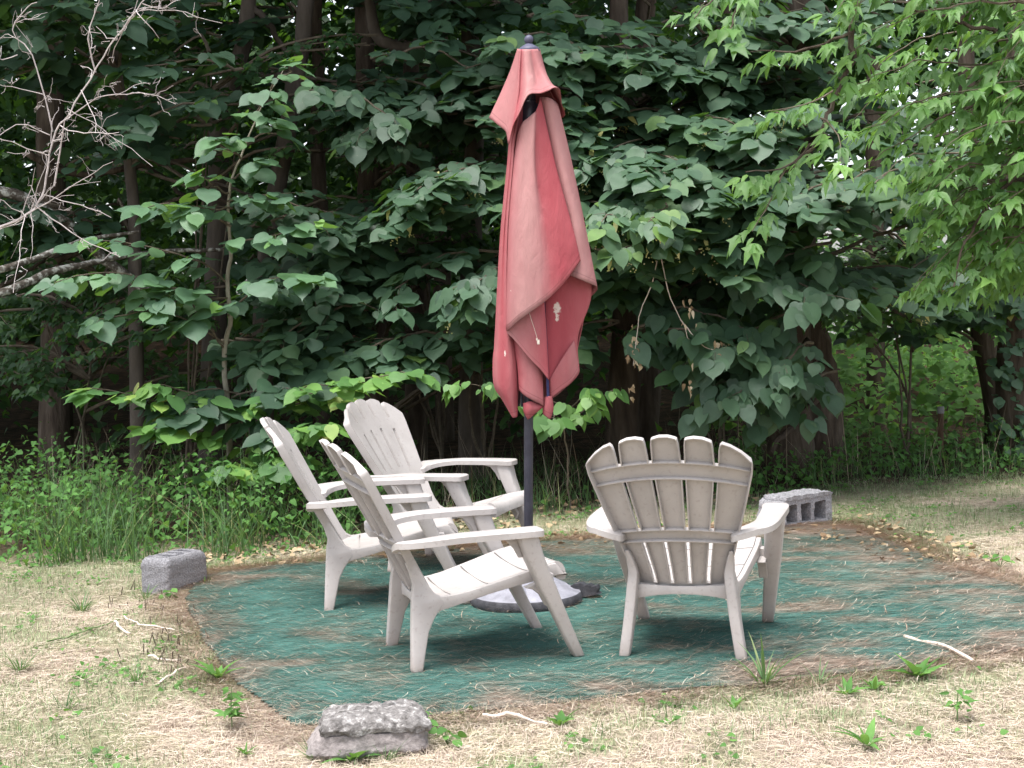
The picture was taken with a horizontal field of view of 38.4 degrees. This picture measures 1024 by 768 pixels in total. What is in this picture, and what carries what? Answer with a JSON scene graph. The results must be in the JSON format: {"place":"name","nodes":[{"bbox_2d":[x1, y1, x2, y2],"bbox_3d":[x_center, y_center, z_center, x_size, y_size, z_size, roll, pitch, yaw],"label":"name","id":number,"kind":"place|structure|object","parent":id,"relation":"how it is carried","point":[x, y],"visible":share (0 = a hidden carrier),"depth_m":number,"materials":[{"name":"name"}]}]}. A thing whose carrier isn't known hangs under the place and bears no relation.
{"place":"outdoors","nodes":[
{"label":"outdoors","id":0,"kind":"place"},
{"bbox_2d":[0,423,438,566],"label":"tall grass","id":1,"kind":"structure","parent":0,"point":[133,535],"depth_m":9.22,"materials":[{"name":"green plant"}]},
{"bbox_2d":[0,0,999,294],"label":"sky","id":2,"kind":"structure","parent":0,"point":[915,93],"materials":[{"name":"white"}]},
{"bbox_2d":[1,373,1013,529],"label":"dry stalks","id":3,"kind":"object","parent":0,"point":[534,462],"visible":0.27,"depth_m":11.45,"materials":[{"name":"plant"}]},
{"bbox_2d":[0,311,1023,767],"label":"ground","id":4,"kind":"structure","parent":0,"point":[578,445],"depth_m":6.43,"materials":[{"name":"beige plant"}]},
{"bbox_2d":[0,491,39,511],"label":"weed","id":5,"kind":"object","parent":4,"relation":"on","point":[13,500],"visible":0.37,"depth_m":11.27,"materials":[{"name":"green plant"}]},
{"bbox_2d":[0,644,48,671],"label":"grass tuft","id":6,"kind":"object","parent":4,"relation":"on","point":[14,663],"visible":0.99,"depth_m":6.29,"materials":[{"name":"green plant"}]},
{"bbox_2d":[49,683,88,710],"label":"grass tuft","id":7,"kind":"object","parent":4,"relation":"on","point":[67,702],"visible":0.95,"depth_m":5.64,"materials":[{"name":"green plant"}]},
{"bbox_2d":[59,479,101,502],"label":"weed","id":8,"kind":"object","parent":4,"relation":"on","point":[95,490],"visible":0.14,"depth_m":11.56,"materials":[{"name":"green plant"}]},
{"bbox_2d":[63,585,98,612],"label":"grass tuft","id":9,"kind":"object","parent":4,"relation":"on","point":[81,606],"visible":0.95,"depth_m":7.50,"materials":[{"name":"green plant"}]},
{"bbox_2d":[46,619,119,641],"bbox_3d":[-2.016,1.162,6.900,0.031,0.026,0.473,0,4,27],"label":"stick","id":10,"kind":"object","parent":4,"relation":"on","point":[79,632],"visible":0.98,"depth_m":6.89,"materials":[{"name":"wood"}]},
{"bbox_2d":[0,0,219,292],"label":"dead tree","id":11,"kind":"object","parent":4,"relation":"on","point":[69,115],"visible":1,"depth_m":7.47,"materials":[{"name":"grey wood"}]},
{"bbox_2d":[0,0,243,502],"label":"linden tree","id":12,"kind":"object","parent":4,"relation":"on","point":[68,75],"visible":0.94,"depth_m":10.67,"materials":[{"name":"green plant"}]},
{"bbox_2d":[0,150,275,297],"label":"fallen tree","id":13,"kind":"object","parent":12,"relation":"on","point":[109,262],"visible":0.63,"depth_m":11.20,"materials":[{"name":"grey plant"}]},
{"bbox_2d":[113,620,130,633],"bbox_3d":[-1.850,1.145,6.948,0.028,0.032,0.261,-4,4,-30],"label":"stick","id":14,"kind":"object","parent":4,"relation":"on","point":[118,626],"visible":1,"depth_m":6.94,"materials":[{"name":"beige wood"}]},
{"bbox_2d":[0,253,258,487],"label":"leaved shrub","id":15,"kind":"object","parent":4,"relation":"on","point":[47,378],"visible":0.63,"depth_m":11.92,"materials":[{"name":"green plant"}]},
{"bbox_2d":[117,517,151,530],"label":"weed","id":16,"kind":"object","parent":4,"relation":"on","point":[134,524],"visible":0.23,"depth_m":10.03,"materials":[{"name":"green plant"}]},
{"bbox_2d":[36,0,236,475],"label":"forest tree","id":17,"kind":"object","parent":4,"relation":"on","point":[60,413],"visible":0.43,"depth_m":13.62,"materials":[{"name":"brown plant"}]},
{"bbox_2d":[119,660,159,681],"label":"grass tuft","id":18,"kind":"object","parent":4,"relation":"on","point":[131,676],"visible":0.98,"depth_m":6.04,"materials":[{"name":"green plant"}]},
{"bbox_2d":[133,582,160,601],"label":"grass tuft","id":19,"kind":"object","parent":4,"relation":"on","point":[147,595],"visible":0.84,"depth_m":7.77,"materials":[{"name":"green plant"}]},
{"bbox_2d":[124,615,174,630],"bbox_3d":[-1.744,1.141,7.004,0.420,0.025,0.044,1,5,43],"label":"stick","id":20,"kind":"object","parent":4,"relation":"on","point":[146,624],"visible":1,"depth_m":6.99,"materials":[{"name":"beige wood"}]},
{"bbox_2d":[108,580,214,673],"bbox_3d":[-1.714,1.147,7.087,0.417,0.080,2.061,-3,4,-17],"label":"weed stubble","id":21,"kind":"object","parent":4,"relation":"on","point":[161,655],"visible":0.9,"depth_m":6.67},
{"bbox_2d":[147,654,177,660],"bbox_3d":[-1.502,1.185,6.353,0.187,0.024,0.019,0,4,27],"label":"stick","id":22,"kind":"object","parent":4,"relation":"on","point":[155,656],"visible":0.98,"depth_m":6.36,"materials":[{"name":"beige wood"}]},
{"bbox_2d":[158,588,177,599],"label":"weed","id":23,"kind":"object","parent":4,"relation":"on","point":[168,594],"visible":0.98,"depth_m":7.69,"materials":[{"name":"green plant"}]},
{"bbox_2d":[158,667,185,683],"bbox_3d":[-1.393,1.189,6.036,0.015,0.020,0.252,-1,4,12],"label":"stick","id":24,"kind":"object","parent":4,"relation":"on","point":[166,677],"visible":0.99,"depth_m":6.00,"materials":[{"name":"beige wood"}]},
{"bbox_2d":[141,549,206,593],"bbox_3d":[-1.844,1.016,8.039,0.205,0.197,0.336,0,4,29],"label":"cinder block","id":25,"kind":"object","parent":4,"relation":"on","point":[176,568],"depth_m":7.93,"materials":[{"name":"grey concrete"}]},
{"bbox_2d":[24,55,339,516],"bbox_3d":[-2.144,-0.546,9.699,2.058,3.226,0.976,-2,3,0],"label":"linden sapling","id":26,"kind":"object","parent":4,"relation":"on","point":[190,220],"visible":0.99,"depth_m":9.70,"materials":[{"name":"green plant"}]},
{"bbox_2d":[110,0,295,474],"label":"forest tree","id":27,"kind":"object","parent":4,"relation":"on","point":[216,228],"visible":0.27,"depth_m":12.76,"materials":[{"name":"brown plant"}]},
{"bbox_2d":[189,659,244,679],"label":"weed","id":28,"kind":"object","parent":4,"relation":"on","point":[210,670],"visible":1,"depth_m":6.00,"materials":[{"name":"green plant"}]},
{"bbox_2d":[57,32,379,487],"bbox_3d":[-2.416,-0.987,12.009,2.861,3.781,1.889,-2,3,0],"label":"tree","id":29,"kind":"object","parent":4,"relation":"on","point":[224,120],"visible":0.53,"depth_m":11.84,"materials":[{"name":"green plant"}]},
{"bbox_2d":[211,687,245,726],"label":"weed","id":30,"kind":"object","parent":4,"relation":"on","point":[230,712],"visible":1,"depth_m":5.30,"materials":[{"name":"green plant"}]},
{"bbox_2d":[235,742,256,754],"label":"weed","id":31,"kind":"object","parent":4,"relation":"on","point":[244,751],"visible":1,"depth_m":5.01,"materials":[{"name":"green plant"}]},
{"bbox_2d":[61,369,440,524],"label":"linden shoots","id":32,"kind":"object","parent":4,"relation":"on","point":[207,410],"visible":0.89,"depth_m":9.59,"materials":[{"name":"green plant"}]},
{"bbox_2d":[229,0,346,445],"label":"forest tree","id":33,"kind":"object","parent":4,"relation":"on","point":[318,170],"visible":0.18,"depth_m":14.82,"materials":[{"name":"brown plant"}]},
{"bbox_2d":[290,739,322,760],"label":"grass tuft","id":34,"kind":"object","parent":4,"relation":"on","point":[305,752],"visible":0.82,"depth_m":4.94,"materials":[{"name":"plant"}]},
{"bbox_2d":[165,0,448,487],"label":"forest tree","id":35,"kind":"object","parent":4,"relation":"on","point":[245,30],"visible":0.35,"depth_m":11.48,"materials":[{"name":"green plant"}]},
{"bbox_2d":[320,750,380,763],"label":"weed","id":36,"kind":"object","parent":4,"relation":"on","point":[354,756],"visible":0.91,"depth_m":4.90,"materials":[{"name":"green plant"}]},
{"bbox_2d":[306,698,431,760],"bbox_3d":[-0.492,1.175,5.037,0.431,0.153,0.259,-3,3,-5],"label":"concrete lump","id":37,"kind":"object","parent":4,"relation":"on","point":[346,729],"visible":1,"depth_m":4.93,"materials":[{"name":"grey concrete"}]},
{"bbox_2d":[367,741,406,762],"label":"grass tuft","id":38,"kind":"object","parent":4,"relation":"on","point":[388,754],"visible":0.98,"depth_m":4.90,"materials":[{"name":"green plant"}]},
{"bbox_2d":[373,23,442,460],"bbox_3d":[-1.087,-3.930,15.186,6.705,9.159,6.826,-6,5,-44],"label":"forest tree","id":39,"kind":"object","parent":4,"relation":"on","point":[417,418],"visible":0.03,"depth_m":13.14,"materials":[{"name":"brown plant"}]},
{"bbox_2d":[313,131,506,472],"bbox_3d":[-0.414,-0.809,12.482,2.469,3.181,1.746,-2,3,0],"label":"leaved shrub","id":40,"kind":"object","parent":4,"relation":"on","point":[395,177],"visible":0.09,"depth_m":12.46,"materials":[{"name":"green plant"}]},
{"bbox_2d":[200,1,619,474],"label":"forest tree","id":41,"kind":"object","parent":4,"relation":"on","point":[460,195],"visible":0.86,"depth_m":10.38,"materials":[{"name":"green plant"}]},
{"bbox_2d":[284,0,580,480],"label":"forest tree","id":42,"kind":"object","parent":4,"relation":"on","point":[463,71],"visible":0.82,"depth_m":11.32,"materials":[{"name":"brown plant"}]},
{"bbox_2d":[426,711,438,726],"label":"weed","id":43,"kind":"object","parent":4,"relation":"on","point":[434,722],"visible":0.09,"depth_m":5.17,"materials":[{"name":"green plant"}]},
{"bbox_2d":[429,727,467,746],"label":"weed","id":44,"kind":"object","parent":4,"relation":"on","point":[441,730],"visible":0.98,"depth_m":5.04,"materials":[{"name":"green plant"}]},
{"bbox_2d":[401,224,498,481],"bbox_3d":[-0.416,-0.265,11.960,1.542,2.173,0.996,-1,4,21],"label":"leaved shrub","id":45,"kind":"object","parent":4,"relation":"on","point":[467,241],"visible":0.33,"depth_m":11.91,"materials":[{"name":"green plant"}]},
{"bbox_2d":[328,0,598,441],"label":"forest tree","id":46,"kind":"object","parent":4,"relation":"on","point":[449,434],"visible":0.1,"depth_m":15.10,"materials":[{"name":"brown plant"}]},
{"bbox_2d":[0,0,1005,469],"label":"distant woods","id":47,"kind":"object","parent":4,"relation":"on","point":[14,110],"visible":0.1,"depth_m":17.09,"materials":[{"name":"green plant"}]},
{"bbox_2d":[0,410,1023,570],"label":"ground cover","id":48,"kind":"object","parent":4,"relation":"on","point":[45,486],"visible":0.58,"depth_m":10.07,"materials":[{"name":"green plant"}]},
{"bbox_2d":[0,475,1023,767],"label":"lawn weeds","id":49,"kind":"object","parent":4,"relation":"on","point":[470,707],"visible":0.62,"depth_m":6.26,"materials":[{"name":"green plant"}]},
{"bbox_2d":[482,711,547,724],"bbox_3d":[0.014,1.180,5.224,0.263,0.032,0.031,0,4,27],"label":"stick","id":50,"kind":"object","parent":4,"relation":"on","point":[509,713],"visible":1,"depth_m":5.24,"materials":[{"name":"beige wood"}]},
{"bbox_2d":[442,380,629,509],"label":"linden shoots","id":51,"kind":"object","parent":4,"relation":"on","point":[590,403],"visible":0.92,"depth_m":9.86,"materials":[{"name":"green plant"}]},
{"bbox_2d":[426,0,685,455],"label":"forest tree","id":52,"kind":"object","parent":4,"relation":"on","point":[650,403],"visible":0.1,"depth_m":13.31,"materials":[{"name":"brown plant"}]},
{"bbox_2d":[545,707,580,725],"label":"weed","id":53,"kind":"object","parent":4,"relation":"on","point":[561,718],"visible":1,"depth_m":5.18,"materials":[{"name":"green plant"}]},
{"bbox_2d":[169,491,1019,564],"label":"fallen leaves","id":54,"kind":"object","parent":4,"relation":"on","point":[822,535],"visible":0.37,"depth_m":8.97,"materials":[{"name":"beige plant"}]},
{"bbox_2d":[185,524,1023,725],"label":"outdoor carpet","id":55,"kind":"object","parent":4,"relation":"on","point":[347,692],"visible":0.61,"depth_m":6.47,"materials":[{"name":"teal carpet"}]},
{"bbox_2d":[260,417,469,610],"bbox_3d":[-0.743,0.614,7.428,1.005,0.941,0.816,-3,3,-6],"label":"patio chair","id":56,"kind":"object","parent":55,"relation":"on","point":[343,548],"visible":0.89,"depth_m":7.20,"materials":[{"name":"plastic"}]},
{"bbox_2d":[343,399,523,571],"bbox_3d":[-0.408,0.550,8.274,1.005,0.941,0.816,-1,4,23],"label":"patio chair","id":57,"kind":"object","parent":55,"relation":"on","point":[379,434],"visible":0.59,"depth_m":8.40,"materials":[{"name":"plastic"}]},
{"bbox_2d":[319,439,583,672],"bbox_3d":[-0.285,0.669,6.205,1.005,0.941,0.816,-3,4,-17],"label":"patio chair","id":58,"kind":"object","parent":55,"relation":"on","point":[517,563],"visible":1,"depth_m":6.02,"materials":[{"name":"plastic"}]},
{"bbox_2d":[470,577,601,612],"bbox_3d":[0.070,0.987,7.231,0.562,0.165,0.558,0,4,36],"label":"umbrella base","id":59,"kind":"object","parent":55,"relation":"on","point":[501,601],"visible":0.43,"depth_m":7.07,"materials":[{"name":"grey plastic"}]},
{"bbox_2d":[489,35,597,526],"bbox_3d":[0.159,-0.328,7.193,0.528,2.726,0.387,-2,3,0],"label":"patio umbrella","id":60,"kind":"object","parent":59,"relation":"on","point":[547,288],"visible":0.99,"depth_m":7.06,"materials":[{"name":"fabric"}]},
{"bbox_2d":[139,516,1023,739],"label":"pine needles","id":61,"kind":"object","parent":55,"relation":"on","point":[853,525],"visible":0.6,"depth_m":6.82,"materials":[{"name":"plant"}]},
{"bbox_2d":[186,531,1012,705],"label":"pine needles","id":62,"kind":"object","parent":55,"relation":"on","point":[602,637],"visible":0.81,"depth_m":6.44,"materials":[{"name":"brown plant"}]},
{"bbox_2d":[585,435,788,658],"bbox_3d":[0.732,0.632,6.180,0.816,0.941,1.005,-1,4,15],"label":"patio chair","id":63,"kind":"object","parent":55,"relation":"on","point":[698,555],"visible":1,"depth_m":5.93,"materials":[{"name":"plastic"}]},
{"bbox_2d":[903,635,973,662],"bbox_3d":[1.753,1.077,5.993,0.067,0.032,0.454,-4,4,-21],"label":"stick","id":64,"kind":"object","parent":55,"relation":"on","point":[948,647],"visible":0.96,"depth_m":5.99,"materials":[{"name":"beige wood"}]},
{"bbox_2d":[583,263,749,459],"bbox_3d":[1.166,-0.185,11.444,1.702,1.991,1.663,-4,4,-26],"label":"leaved shrub","id":65,"kind":"object","parent":4,"relation":"on","point":[721,430],"visible":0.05,"depth_m":11.54,"materials":[{"name":"green plant"}]},
{"bbox_2d":[657,715,685,723],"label":"weed","id":66,"kind":"object","parent":4,"relation":"on","point":[666,719],"visible":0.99,"depth_m":5.11,"materials":[{"name":"green plant"}]},
{"bbox_2d":[424,430,1023,519],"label":"tall grass","id":67,"kind":"structure","parent":4,"relation":"on","point":[549,469],"depth_m":11.46,"materials":[{"name":"green plant"}]},
{"bbox_2d":[722,695,745,707],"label":"weed","id":68,"kind":"object","parent":4,"relation":"on","point":[736,703],"visible":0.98,"depth_m":5.32,"materials":[{"name":"green plant"}]},
{"bbox_2d":[463,0,1019,463],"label":"linden tree","id":69,"kind":"object","parent":4,"relation":"on","point":[651,202],"visible":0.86,"depth_m":10.17,"materials":[{"name":"green plant"}]},
{"bbox_2d":[672,1,820,441],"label":"forest tree","id":70,"kind":"object","parent":4,"relation":"on","point":[726,11],"visible":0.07,"depth_m":14.25,"materials":[{"name":"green plant"}]},
{"bbox_2d":[729,631,810,684],"bbox_3d":[0.989,1.029,5.621,0.353,0.236,0.478,-1,4,12],"label":"grass tuft","id":71,"kind":"object","parent":4,"relation":"on","point":[762,674],"visible":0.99,"depth_m":5.62,"materials":[{"name":"green plant"}]},
{"bbox_2d":[756,488,832,526],"bbox_3d":[1.786,0.789,9.278,0.474,0.219,0.221,-5,4,-34],"label":"cinder block","id":72,"kind":"object","parent":4,"relation":"on","point":[810,504],"depth_m":9.23,"materials":[{"name":"grey concrete"}]},
{"bbox_2d":[799,657,846,685],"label":"grass tuft","id":73,"kind":"object","parent":4,"relation":"on","point":[822,673],"visible":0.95,"depth_m":5.58,"materials":[{"name":"green plant"}]},
{"bbox_2d":[623,0,1023,477],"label":"forest tree","id":74,"kind":"object","parent":4,"relation":"on","point":[774,371],"visible":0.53,"depth_m":10.43,"materials":[{"name":"green plant"}]},
{"bbox_2d":[625,259,729,401],"bbox_3d":[1.114,-0.390,9.906,0.723,1.030,0.160,-2,3,0],"label":"dead twig","id":75,"kind":"object","parent":74,"relation":"hanging from","point":[640,367],"visible":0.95,"depth_m":9.89,"materials":[{"name":"brown plant"}]},
{"bbox_2d":[687,227,997,452],"bbox_3d":[5.169,-0.714,15.851,6.806,2.294,6.508,-2,3,0],"label":"clearing growth","id":76,"kind":"object","parent":4,"relation":"on","point":[939,367],"visible":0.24,"depth_m":13.79,"materials":[{"name":"green plant"}]},
{"bbox_2d":[662,0,1023,315],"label":"box elder","id":77,"kind":"object","parent":4,"relation":"on","point":[998,119],"visible":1,"depth_m":8.57,"materials":[{"name":"green plant"}]},
{"bbox_2d":[834,676,866,694],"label":"weed","id":78,"kind":"object","parent":4,"relation":"on","point":[847,686],"visible":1,"depth_m":5.44,"materials":[{"name":"green plant"}]},
{"bbox_2d":[830,717,884,749],"bbox_3d":[1.138,1.144,4.782,0.227,0.078,0.194,-3,4,-20],"label":"weed","id":79,"kind":"object","parent":4,"relation":"on","point":[867,737],"visible":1,"depth_m":4.81,"materials":[{"name":"green plant"}]},
{"bbox_2d":[865,11,885,426],"bbox_3d":[3.618,-2.822,14.854,0.244,6.644,0.222,-2,3,0],"label":"forest tree","id":80,"kind":"object","parent":4,"relation":"on","point":[870,153],"visible":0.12,"depth_m":14.91,"materials":[{"name":"brown plant"}]},
{"bbox_2d":[862,676,889,689],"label":"weed","id":81,"kind":"object","parent":4,"relation":"on","point":[874,682],"visible":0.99,"depth_m":5.47,"materials":[{"name":"green plant"}]},
{"bbox_2d":[886,652,947,677],"bbox_3d":[1.552,1.076,5.619,0.187,0.090,0.195,-5,5,-42],"label":"weed","id":82,"kind":"object","parent":4,"relation":"on","point":[917,669],"visible":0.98,"depth_m":5.61,"materials":[{"name":"green plant"}]},
{"bbox_2d":[818,229,1023,459],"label":"leaved shrub","id":83,"kind":"object","parent":4,"relation":"on","point":[892,244],"visible":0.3,"depth_m":11.98,"materials":[{"name":"green plant"}]},
{"bbox_2d":[832,0,1023,448],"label":"forest tree","id":84,"kind":"object","parent":4,"relation":"on","point":[986,350],"visible":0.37,"depth_m":12.46,"materials":[{"name":"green plant"}]},
{"bbox_2d":[937,406,943,455],"bbox_3d":[3.690,0.426,12.657,0.067,0.468,0.062,-2,3,0],"label":"fence post","id":85,"kind":"object","parent":4,"relation":"on","point":[940,412],"visible":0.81,"depth_m":12.63,"materials":[{"name":"grey wood"}]},
{"bbox_2d":[939,687,980,721],"bbox_3d":[1.549,1.110,5.066,0.142,0.115,0.119,-2,3,0],"label":"weed","id":86,"kind":"object","parent":4,"relation":"on","point":[958,703],"visible":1,"depth_m":5.07,"materials":[{"name":"green plant"}]},
{"bbox_2d":[982,554,1015,566],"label":"weed","id":87,"kind":"object","parent":4,"relation":"on","point":[1006,558],"visible":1,"depth_m":7.64,"materials":[{"name":"green plant"}]},
{"bbox_2d":[985,0,1023,466],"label":"forest tree","id":88,"kind":"object","parent":4,"relation":"on","point":[1005,372],"visible":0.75,"depth_m":12.06,"materials":[{"name":"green plant"}]},
{"bbox_2d":[828,309,969,339],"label":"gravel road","id":89,"kind":"structure","parent":0,"point":[887,326],"depth_m":22.89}
]}

